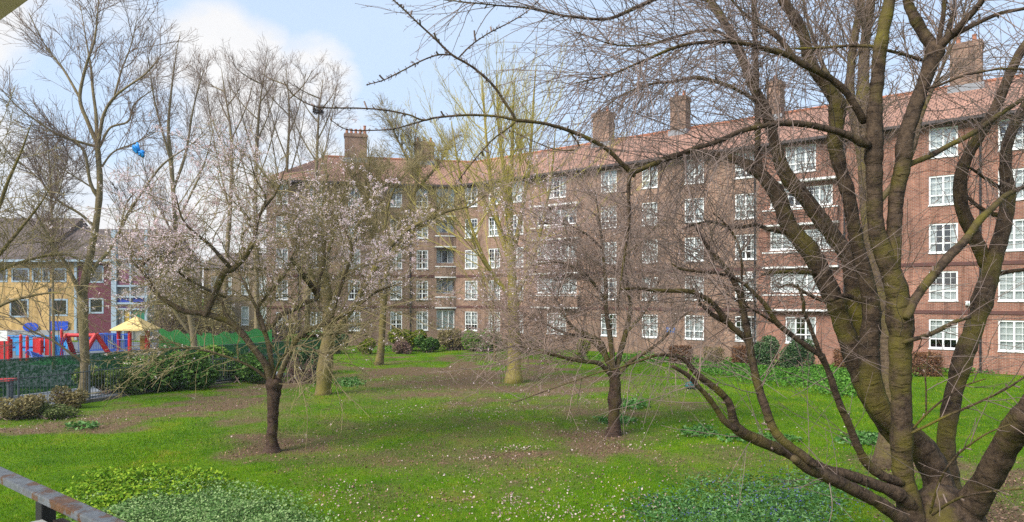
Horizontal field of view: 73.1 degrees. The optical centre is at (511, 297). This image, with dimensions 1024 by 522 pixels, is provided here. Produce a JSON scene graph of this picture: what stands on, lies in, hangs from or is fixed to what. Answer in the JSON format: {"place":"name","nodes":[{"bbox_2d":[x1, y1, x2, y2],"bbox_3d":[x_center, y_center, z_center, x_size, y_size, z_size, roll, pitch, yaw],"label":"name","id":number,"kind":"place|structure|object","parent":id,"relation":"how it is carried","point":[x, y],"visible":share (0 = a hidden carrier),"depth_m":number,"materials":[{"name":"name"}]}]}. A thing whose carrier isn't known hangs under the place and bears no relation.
{"place":"outdoors","nodes":[
{"label":"outdoors","id":0,"kind":"place"},
{"bbox_2d":[0,0,27,19],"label":"balcony","id":1,"kind":"structure","parent":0,"point":[7,7],"depth_m":2.46,"materials":[{"name":"beige"}]},
{"bbox_2d":[0,467,125,521],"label":"balcony railing","id":2,"kind":"object","parent":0,"point":[50,502],"visible":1,"depth_m":1.81,"materials":[{"name":"black metal"}]},
{"bbox_2d":[0,342,156,359],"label":"playground surface","id":3,"kind":"object","parent":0,"point":[75,344],"depth_m":56.00,"materials":[{"name":"rubber"}]},
{"bbox_2d":[0,329,66,358],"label":"climbing frame","id":4,"kind":"object","parent":3,"relation":"on","point":[38,346],"visible":0.53,"depth_m":46.62,"materials":[{"name":"red plastic"}]},
{"bbox_2d":[63,333,110,353],"bbox_3d":[-29.641,3.428,47.601,3.794,2.010,1.716,0,0,0],"label":"swing frame","id":5,"kind":"object","parent":3,"relation":"on","point":[93,336],"visible":0.5,"depth_m":47.57,"materials":[{"name":"red plastic"}]},
{"bbox_2d":[78,333,127,351],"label":"play bridge","id":6,"kind":"structure","parent":3,"relation":"on","point":[113,338],"depth_m":49.95,"materials":[{"name":"blue metal"}]},
{"bbox_2d":[0,218,202,340],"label":"school building","id":7,"kind":"structure","parent":0,"point":[110,322],"depth_m":70.00,"materials":[{"name":"yellow paint"}]},
{"bbox_2d":[9,299,28,316],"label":"window","id":8,"kind":"structure","parent":7,"relation":"in","point":[14,304],"depth_m":70.69,"materials":[{"name":"grey glass"}]},
{"bbox_2d":[11,268,28,281],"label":"window","id":9,"kind":"structure","parent":7,"relation":"in","point":[20,270],"depth_m":70.64,"materials":[{"name":"grey glass"}]},
{"bbox_2d":[51,299,67,315],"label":"window","id":10,"kind":"structure","parent":7,"relation":"in","point":[65,301],"depth_m":71.02,"materials":[{"name":"grey glass"}]},
{"bbox_2d":[89,298,103,312],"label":"window","id":11,"kind":"structure","parent":7,"relation":"in","point":[98,309],"depth_m":70.76,"materials":[{"name":"grey glass"}]},
{"bbox_2d":[0,372,277,406],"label":"footpath","id":12,"kind":"structure","parent":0,"point":[44,393],"depth_m":30.35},
{"bbox_2d":[0,378,16,398],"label":"play bench","id":13,"kind":"object","parent":12,"relation":"on","point":[9,388],"visible":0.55,"depth_m":28.92,"materials":[{"name":"red metal"}]},
{"bbox_2d":[203,244,265,332],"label":"terrace house","id":14,"kind":"structure","parent":0,"point":[242,311],"depth_m":84.00,"materials":[{"name":"brick"}]},
{"bbox_2d":[241,306,248,324],"bbox_3d":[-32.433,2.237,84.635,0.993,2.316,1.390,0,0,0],"label":"window","id":15,"kind":"structure","parent":14,"relation":"in","point":[244,309],"depth_m":84.17,"materials":[{"name":"grey glass"}]},
{"bbox_2d":[0,301,1023,521],"bbox_3d":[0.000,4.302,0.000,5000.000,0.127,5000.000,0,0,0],"label":"lawn ground","id":16,"kind":"structure","parent":0,"point":[98,406],"depth_m":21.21,"materials":[{"name":"green plant"}]},
{"bbox_2d":[0,393,50,420],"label":"dry shrub","id":17,"kind":"object","parent":16,"relation":"on","point":[15,408],"visible":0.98,"depth_m":24.34,"materials":[{"name":"beige plant"}]},
{"bbox_2d":[8,335,67,350],"bbox_3d":[-38.806,3.702,54.990,6.926,1.395,0.140,0,0,0],"label":"blue hoarding","id":18,"kind":"object","parent":16,"relation":"on","point":[14,337],"visible":0.31,"depth_m":55.00,"materials":[{"name":"metal"}]},
{"bbox_2d":[1,104,95,355],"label":"bare birch tree","id":19,"kind":"object","parent":16,"relation":"on","point":[61,185],"visible":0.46,"depth_m":40.92,"materials":[{"name":"brown plant"}]},
{"bbox_2d":[23,403,81,419],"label":"shrub","id":20,"kind":"object","parent":16,"relation":"on","point":[47,410],"visible":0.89,"depth_m":24.59,"materials":[{"name":"green plant"}]},
{"bbox_2d":[0,87,123,341],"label":"willow tree","id":21,"kind":"object","parent":16,"relation":"on","point":[7,245],"visible":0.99,"depth_m":25.25,"materials":[{"name":"brown plant"}]},
{"bbox_2d":[48,385,89,408],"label":"dry shrub","id":22,"kind":"object","parent":16,"relation":"on","point":[68,398],"visible":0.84,"depth_m":26.75,"materials":[{"name":"beige plant"}]},
{"bbox_2d":[71,365,147,394],"bbox_3d":[-17.801,3.670,30.824,3.215,1.416,1.768,0,0,0],"label":"variegated shrub","id":23,"kind":"object","parent":16,"relation":"on","point":[120,376],"visible":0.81,"depth_m":30.34,"materials":[{"name":"green plant"}]},
{"bbox_2d":[0,0,237,398],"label":"bare plane tree","id":24,"kind":"object","parent":16,"relation":"on","point":[97,143],"visible":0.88,"depth_m":29.10,"materials":[{"name":"grey plant"}]},
{"bbox_2d":[110,316,160,350],"bbox_3d":[-26.678,2.867,49.000,2.360,3.066,2.360,0,0,0],"label":"play hut","id":25,"kind":"object","parent":16,"relation":"on","point":[126,325],"visible":0.66,"depth_m":48.38,"materials":[{"name":"yellow plastic"}]},
{"bbox_2d":[0,352,289,403],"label":"railing fence","id":26,"kind":"object","parent":16,"relation":"on","point":[95,399],"visible":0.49,"depth_m":29.04,"materials":[{"name":"grey metal"}]},
{"bbox_2d":[56,462,236,521],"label":"bramble patch","id":27,"kind":"object","parent":16,"relation":"on","point":[119,486],"visible":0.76,"depth_m":15.51,"materials":[{"name":"green plant"}]},
{"bbox_2d":[0,340,320,396],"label":"netting fence","id":28,"kind":"object","parent":16,"relation":"on","point":[37,366],"visible":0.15,"depth_m":31.56,"materials":[{"name":"green"}]},
{"bbox_2d":[146,293,192,340],"bbox_3d":[-28.242,1.875,56.966,3.797,5.008,2.911,0,0,0],"label":"twiggy shrub","id":29,"kind":"object","parent":16,"relation":"on","point":[169,321],"visible":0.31,"depth_m":56.73,"materials":[{"name":"brown plant"}]},
{"bbox_2d":[125,352,219,391],"bbox_3d":[-15.968,3.449,32.322,4.550,1.860,2.851,0,0,0],"label":"laurel shrub","id":30,"kind":"object","parent":16,"relation":"on","point":[184,374],"visible":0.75,"depth_m":31.78,"materials":[{"name":"green plant"}]},
{"bbox_2d":[118,23,236,346],"bbox_3d":[-23.623,-7.211,48.798,7.262,23.368,5.077,0,0,-39],"label":"bare lime tree","id":31,"kind":"object","parent":16,"relation":"on","point":[189,330],"visible":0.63,"depth_m":48.41,"materials":[{"name":"grey plant"}]},
{"bbox_2d":[165,284,221,334],"bbox_3d":[-27.719,1.461,60.020,5.094,5.833,2.934,0,0,0],"label":"twiggy shrub","id":32,"kind":"object","parent":16,"relation":"on","point":[204,296],"visible":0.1,"depth_m":59.77,"materials":[{"name":"brown plant"}]},
{"bbox_2d":[56,474,342,521],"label":"ivy patch","id":33,"kind":"object","parent":16,"relation":"on","point":[219,509],"visible":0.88,"depth_m":13.68,"materials":[{"name":"green plant"}]},
{"bbox_2d":[168,344,232,379],"bbox_3d":[-16.102,3.412,36.200,3.931,1.931,2.404,0,0,-17],"label":"laurel shrub","id":34,"kind":"object","parent":16,"relation":"on","point":[217,349],"visible":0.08,"depth_m":35.72,"materials":[{"name":"green plant"}]},
{"bbox_2d":[159,328,273,347],"bbox_3d":[-22.078,3.350,51.564,8.679,2.100,0.152,0,0,0],"label":"timber fence","id":35,"kind":"object","parent":16,"relation":"on","point":[181,337],"visible":0.35,"depth_m":51.49,"materials":[{"name":"green paint"}]},
{"bbox_2d":[197,302,236,335],"bbox_3d":[-24.852,2.355,58.062,4.336,4.049,2.445,0,0,25],"label":"twiggy shrub","id":36,"kind":"object","parent":16,"relation":"on","point":[209,327],"visible":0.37,"depth_m":57.50,"materials":[{"name":"brown plant"}]},
{"bbox_2d":[178,46,280,311],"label":"bare poplar tree","id":37,"kind":"object","parent":16,"relation":"on","point":[229,130],"visible":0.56,"depth_m":59.94,"materials":[{"name":"grey plant"}]},
{"bbox_2d":[206,351,274,383],"bbox_3d":[-14.087,3.564,35.642,4.619,1.632,2.512,0,0,12],"label":"laurel shrub","id":38,"kind":"object","parent":16,"relation":"on","point":[244,373],"visible":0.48,"depth_m":34.99,"materials":[{"name":"green plant"}]},
{"bbox_2d":[204,34,300,329],"bbox_3d":[-21.069,-8.544,56.243,7.388,26.035,5.680,0,0,-15],"label":"bare poplar tree","id":39,"kind":"object","parent":16,"relation":"on","point":[262,82],"visible":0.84,"depth_m":56.59,"materials":[{"name":"grey plant"}]},
{"bbox_2d":[44,110,487,453],"bbox_3d":[-6.860,-0.358,19.669,12.348,9.624,7.955,0,0,0],"label":"blossom cherry tree","id":40,"kind":"object","parent":16,"relation":"on","point":[274,384],"visible":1,"depth_m":19.02,"materials":[{"name":"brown plant"}]},
{"bbox_2d":[245,313,300,341],"bbox_3d":[-20.744,2.802,59.941,4.435,3.155,3.107,0,0,0],"label":"twiggy shrub","id":41,"kind":"object","parent":16,"relation":"on","point":[275,332],"visible":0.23,"depth_m":60.23,"materials":[{"name":"brown plant"}]},
{"bbox_2d":[239,47,331,194],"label":"bare poplar tree","id":42,"kind":"object","parent":16,"relation":"on","point":[273,125],"visible":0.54,"depth_m":61.50,"materials":[{"name":"brown plant"}]},
{"bbox_2d":[281,353,318,384],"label":"twiggy shrub","id":43,"kind":"object","parent":16,"relation":"on","point":[291,372],"visible":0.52,"depth_m":34.80,"materials":[{"name":"brown plant"}]},
{"bbox_2d":[290,346,319,375],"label":"ivy shrub","id":44,"kind":"object","parent":16,"relation":"on","point":[305,357],"visible":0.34,"depth_m":38.16,"materials":[{"name":"green plant"}]},
{"bbox_2d":[258,60,364,333],"bbox_3d":[-16.663,-7.729,57.872,7.870,24.927,6.079,0,0,0],"label":"bare poplar tree","id":45,"kind":"object","parent":16,"relation":"on","point":[317,137],"visible":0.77,"depth_m":57.92,"materials":[{"name":"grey plant"}]},
{"bbox_2d":[356,337,375,354],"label":"box shrub","id":46,"kind":"object","parent":16,"relation":"on","point":[367,345],"visible":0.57,"depth_m":52.25,"materials":[{"name":"green plant"}]},
{"bbox_2d":[241,127,519,394],"bbox_3d":[-5.556,-1.471,30.373,11.783,11.914,4.650,0,0,0],"label":"mossy tree","id":47,"kind":"object","parent":16,"relation":"on","point":[323,386],"visible":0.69,"depth_m":30.38,"materials":[{"name":"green plant"}]},
{"bbox_2d":[391,339,411,353],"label":"heather shrub","id":48,"kind":"object","parent":16,"relation":"on","point":[399,348],"visible":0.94,"depth_m":52.67,"materials":[{"name":"brown plant"}]},
{"bbox_2d":[340,91,472,364],"bbox_3d":[-6.557,-4.204,43.805,8.609,17.381,4.969,0,0,-13],"label":"slim mossy tree","id":49,"kind":"object","parent":16,"relation":"on","point":[379,358],"visible":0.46,"depth_m":43.81,"materials":[{"name":"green plant"}]},
{"bbox_2d":[387,329,426,350],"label":"box shrub","id":50,"kind":"object","parent":16,"relation":"on","point":[409,339],"visible":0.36,"depth_m":55.10,"materials":[{"name":"green plant"}]},
{"bbox_2d":[413,334,439,352],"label":"box shrub","id":51,"kind":"object","parent":16,"relation":"on","point":[422,343],"visible":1,"depth_m":54.19,"materials":[{"name":"green plant"}]},
{"bbox_2d":[0,369,863,521],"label":"fallen petals","id":52,"kind":"object","parent":16,"relation":"on","point":[418,515],"visible":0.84,"depth_m":16.98,"materials":[{"name":"white plant"}]},
{"bbox_2d":[437,326,473,350],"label":"rose shrub","id":53,"kind":"object","parent":16,"relation":"on","point":[453,344],"visible":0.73,"depth_m":55.99,"materials":[{"name":"beige plant"}]},
{"bbox_2d":[65,344,877,445],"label":"weed clumps","id":54,"kind":"object","parent":16,"relation":"on","point":[864,437],"visible":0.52,"depth_m":22.10,"materials":[{"name":"green plant"}]},
{"bbox_2d":[461,327,502,351],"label":"rose shrub","id":55,"kind":"object","parent":16,"relation":"on","point":[472,338],"visible":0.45,"depth_m":54.56,"materials":[{"name":"green plant"}]},
{"bbox_2d":[473,252,506,361],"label":"sapling","id":56,"kind":"object","parent":16,"relation":"on","point":[489,278],"visible":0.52,"depth_m":45.98,"materials":[{"name":"brown plant"}]},
{"bbox_2d":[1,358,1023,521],"bbox_3d":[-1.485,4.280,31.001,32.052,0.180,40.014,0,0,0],"label":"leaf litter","id":57,"kind":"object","parent":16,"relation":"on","point":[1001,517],"visible":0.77,"depth_m":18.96,"materials":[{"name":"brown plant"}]},
{"bbox_2d":[362,25,668,383],"bbox_3d":[-0.183,-4.035,35.525,15.497,17.016,12.513,0,0,0],"label":"coppiced tree","id":58,"kind":"object","parent":16,"relation":"on","point":[520,143],"visible":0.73,"depth_m":34.90,"materials":[{"name":"yellow plant"}]},
{"bbox_2d":[421,143,740,436],"bbox_3d":[2.315,-0.309,21.403,9.845,9.522,7.942,0,0,0],"label":"budding cherry tree","id":59,"kind":"object","parent":16,"relation":"on","point":[614,399],"visible":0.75,"depth_m":20.98,"materials":[{"name":"brown plant"}]},
{"bbox_2d":[261,34,1023,375],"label":"apartment block","id":60,"kind":"structure","parent":16,"relation":"on","point":[1009,334],"depth_m":47.98,"materials":[{"name":"red brick"}]},
{"bbox_2d":[390,311,401,330],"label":"window","id":61,"kind":"structure","parent":60,"relation":"in","point":[394,322],"depth_m":62.84,"materials":[{"name":"white paint"}]},
{"bbox_2d":[416,311,427,330],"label":"window","id":62,"kind":"structure","parent":60,"relation":"in","point":[420,317],"depth_m":63.30,"materials":[{"name":"white paint"}]},
{"bbox_2d":[416,281,427,299],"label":"window","id":63,"kind":"structure","parent":60,"relation":"in","point":[422,295],"depth_m":63.41,"materials":[{"name":"white paint"}]},
{"bbox_2d":[416,250,427,269],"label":"window","id":64,"kind":"structure","parent":60,"relation":"in","point":[425,252],"depth_m":63.27,"materials":[{"name":"white paint"}]},
{"bbox_2d":[436,280,452,292],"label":"window","id":65,"kind":"structure","parent":60,"relation":"in","point":[450,287],"depth_m":64.50,"materials":[{"name":"grey glass"}]},
{"bbox_2d":[436,250,452,262],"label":"window","id":66,"kind":"structure","parent":60,"relation":"in","point":[442,256],"depth_m":64.57,"materials":[{"name":"grey glass"}]},
{"bbox_2d":[436,310,453,329],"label":"window","id":67,"kind":"structure","parent":60,"relation":"in","point":[440,314],"depth_m":63.81,"materials":[{"name":"grey glass"}]},
{"bbox_2d":[464,311,476,330],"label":"window","id":68,"kind":"structure","parent":60,"relation":"in","point":[469,314],"depth_m":62.87,"materials":[{"name":"white paint"}]},
{"bbox_2d":[464,280,477,299],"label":"window","id":69,"kind":"structure","parent":60,"relation":"in","point":[466,282],"depth_m":62.76,"materials":[{"name":"white paint"}]},
{"bbox_2d":[465,249,477,268],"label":"window","id":70,"kind":"structure","parent":60,"relation":"in","point":[473,258],"depth_m":62.76,"materials":[{"name":"white paint"}]},
{"bbox_2d":[488,217,499,236],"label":"window","id":71,"kind":"structure","parent":60,"relation":"in","point":[492,221],"depth_m":61.29,"materials":[{"name":"white glass"}]},
{"bbox_2d":[489,248,499,268],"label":"window","id":72,"kind":"structure","parent":60,"relation":"in","point":[493,250],"depth_m":61.32,"materials":[{"name":"white paint"}]},
{"bbox_2d":[547,177,565,198],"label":"window","id":73,"kind":"structure","parent":60,"relation":"in","point":[560,191],"depth_m":57.13,"materials":[{"name":"white glass"}]},
{"bbox_2d":[537,278,576,293],"bbox_3d":[3.719,-0.970,56.999,3.961,1.300,0.282,0,0,38],"label":"window","id":74,"kind":"structure","parent":60,"relation":"in","point":[545,288],"depth_m":56.96,"materials":[{"name":"white paint"}]},
{"bbox_2d":[537,208,576,226],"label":"window","id":75,"kind":"structure","parent":60,"relation":"in","point":[567,218],"depth_m":57.38,"materials":[{"name":"white glass"}]},
{"bbox_2d":[601,314,616,336],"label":"window","id":76,"kind":"structure","parent":60,"relation":"in","point":[604,333],"depth_m":54.22,"materials":[{"name":"white paint"}]},
{"bbox_2d":[601,169,616,192],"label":"window","id":77,"kind":"structure","parent":60,"relation":"in","point":[614,173],"depth_m":53.97,"materials":[{"name":"white glass"}]},
{"bbox_2d":[641,166,657,188],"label":"window","id":78,"kind":"structure","parent":60,"relation":"in","point":[647,171],"depth_m":51.92,"materials":[{"name":"white glass"}]},
{"bbox_2d":[642,314,657,337],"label":"window","id":79,"kind":"structure","parent":60,"relation":"in","point":[649,330],"depth_m":51.83,"materials":[{"name":"white paint"}]},
{"bbox_2d":[685,315,703,339],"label":"window","id":80,"kind":"structure","parent":60,"relation":"in","point":[688,331],"depth_m":49.75,"materials":[{"name":"white paint"}]},
{"bbox_2d":[685,197,703,222],"bbox_3d":[13.132,-6.245,49.712,1.510,1.770,0.282,0,0,38],"label":"window","id":81,"kind":"structure","parent":60,"relation":"in","point":[702,206],"depth_m":49.71,"materials":[{"name":"white glass"}]},
{"bbox_2d":[735,316,755,341],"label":"window","id":82,"kind":"structure","parent":60,"relation":"in","point":[736,324],"depth_m":47.81,"materials":[{"name":"white paint"}]},
{"bbox_2d":[735,234,756,259],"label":"window","id":83,"kind":"structure","parent":60,"relation":"in","point":[744,255],"depth_m":47.42,"materials":[{"name":"white paint"}]},
{"bbox_2d":[735,193,756,219],"bbox_3d":[16.063,-6.245,47.453,1.510,1.770,0.284,0,0,38],"label":"window","id":84,"kind":"structure","parent":60,"relation":"in","point":[738,197],"depth_m":47.48,"materials":[{"name":"white glass"}]},
{"bbox_2d":[769,229,829,250],"bbox_3d":[18.926,-3.770,45.269,3.961,1.300,0.284,0,0,38],"label":"window","id":85,"kind":"structure","parent":60,"relation":"in","point":[809,230],"depth_m":46.01,"materials":[{"name":"white paint"}]},
{"bbox_2d":[785,317,815,343],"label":"window","id":86,"kind":"structure","parent":60,"relation":"in","point":[798,322],"depth_m":45.66,"materials":[{"name":"white paint"}]},
{"bbox_2d":[769,184,832,208],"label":"window","id":87,"kind":"structure","parent":60,"relation":"in","point":[826,190],"depth_m":44.68,"materials":[{"name":"white glass"}]},
{"bbox_2d":[786,144,815,172],"bbox_3d":[18.914,-9.045,45.253,1.961,1.770,0.283,0,0,38],"label":"window","id":88,"kind":"structure","parent":60,"relation":"in","point":[793,166],"depth_m":45.33,"materials":[{"name":"white glass"}]},
{"bbox_2d":[770,272,832,292],"bbox_3d":[18.927,-0.970,45.269,3.961,1.300,0.285,0,0,38],"label":"window","id":89,"kind":"structure","parent":60,"relation":"in","point":[799,277],"depth_m":45.49,"materials":[{"name":"white paint"}]},
{"bbox_2d":[928,174,953,206],"bbox_3d":[25.209,-6.245,40.394,1.510,1.770,0.281,0,0,38],"label":"window","id":90,"kind":"structure","parent":60,"relation":"in","point":[936,191],"depth_m":40.53,"materials":[{"name":"white glass"}]},
{"bbox_2d":[928,319,957,349],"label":"window","id":91,"kind":"structure","parent":60,"relation":"in","point":[950,342],"depth_m":40.56,"materials":[{"name":"white paint"}]},
{"bbox_2d":[928,223,957,253],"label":"window","id":92,"kind":"structure","parent":60,"relation":"in","point":[947,233],"depth_m":40.76,"materials":[{"name":"white paint"}]},
{"bbox_2d":[928,271,958,301],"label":"window","id":93,"kind":"structure","parent":60,"relation":"in","point":[952,293],"depth_m":40.47,"materials":[{"name":"white paint"}]},
{"bbox_2d":[929,126,958,158],"bbox_3d":[25.210,-9.045,40.394,1.510,1.770,0.281,0,0,38],"label":"window","id":94,"kind":"structure","parent":60,"relation":"in","point":[953,133],"depth_m":40.42,"materials":[{"name":"white glass"}]},
{"bbox_2d":[997,320,1023,352],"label":"window","id":95,"kind":"structure","parent":60,"relation":"in","point":[1010,332],"depth_m":38.50,"materials":[{"name":"white paint"}]},
{"bbox_2d":[997,270,1023,301],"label":"window","id":96,"kind":"structure","parent":60,"relation":"in","point":[1017,293],"depth_m":38.48,"materials":[{"name":"white glass"}]},
{"bbox_2d":[998,168,1023,200],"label":"window","id":97,"kind":"structure","parent":60,"relation":"in","point":[1019,196],"depth_m":38.24,"materials":[{"name":"white glass"}]},
{"bbox_2d":[998,119,1023,151],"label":"window","id":98,"kind":"structure","parent":60,"relation":"in","point":[1005,126],"depth_m":38.66,"materials":[{"name":"white glass"}]},
{"bbox_2d":[1006,219,1023,251],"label":"window","id":99,"kind":"structure","parent":60,"relation":"in","point":[1015,237],"depth_m":38.33,"materials":[{"name":"white paint"}]},
{"bbox_2d":[283,0,1023,521],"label":"foreground cherry tree","id":100,"kind":"object","parent":16,"relation":"on","point":[855,314],"visible":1,"depth_m":7.27,"materials":[{"name":"brown plant"}]},
{"bbox_2d":[668,344,692,362],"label":"clipped hedge","id":101,"kind":"object","parent":16,"relation":"on","point":[685,347],"visible":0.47,"depth_m":44.91,"materials":[{"name":"brown plant"}]},
{"bbox_2d":[703,346,724,362],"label":"clipped hedge","id":102,"kind":"object","parent":16,"relation":"on","point":[716,354],"visible":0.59,"depth_m":44.23,"materials":[{"name":"brown plant"}]},
{"bbox_2d":[731,345,754,363],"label":"clipped hedge","id":103,"kind":"object","parent":16,"relation":"on","point":[740,348],"visible":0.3,"depth_m":42.98,"materials":[{"name":"brown plant"}]},
{"bbox_2d":[603,447,883,521],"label":"bluebell","id":104,"kind":"object","parent":16,"relation":"on","point":[792,517],"depth_m":14.20,"materials":[{"name":"green plant"}]},
{"bbox_2d":[754,335,780,365],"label":"holly bush","id":105,"kind":"object","parent":16,"relation":"on","point":[764,357],"visible":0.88,"depth_m":41.35,"materials":[{"name":"green plant"}]},
{"bbox_2d":[584,350,1007,396],"bbox_3d":[17.771,4.102,44.848,23.759,0.514,23.014,0,0,-33],"label":"nettle bed","id":106,"kind":"object","parent":16,"relation":"on","point":[841,375],"visible":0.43,"depth_m":37.47,"materials":[{"name":"green plant"}]},
{"bbox_2d":[779,339,815,368],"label":"holly bush","id":107,"kind":"object","parent":16,"relation":"on","point":[791,350],"visible":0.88,"depth_m":40.48,"materials":[{"name":"green plant"}]},
{"bbox_2d":[832,348,845,367],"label":"clipped hedge","id":108,"kind":"object","parent":16,"relation":"on","point":[838,362],"visible":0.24,"depth_m":39.87,"materials":[{"name":"brown plant"}]},
{"bbox_2d":[738,0,1022,470],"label":"tall mossy tree","id":109,"kind":"object","parent":16,"relation":"on","point":[881,459],"visible":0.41,"depth_m":17.36,"materials":[{"name":"brown wood"}]},
{"bbox_2d":[912,350,944,376],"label":"clipped hedge","id":110,"kind":"object","parent":16,"relation":"on","point":[935,364],"visible":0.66,"depth_m":37.20,"materials":[{"name":"brown plant"}]},
{"bbox_2d":[0,0,1023,298],"label":"sky","id":111,"kind":"structure","parent":0,"point":[372,42],"materials":[{"name":"blue"}]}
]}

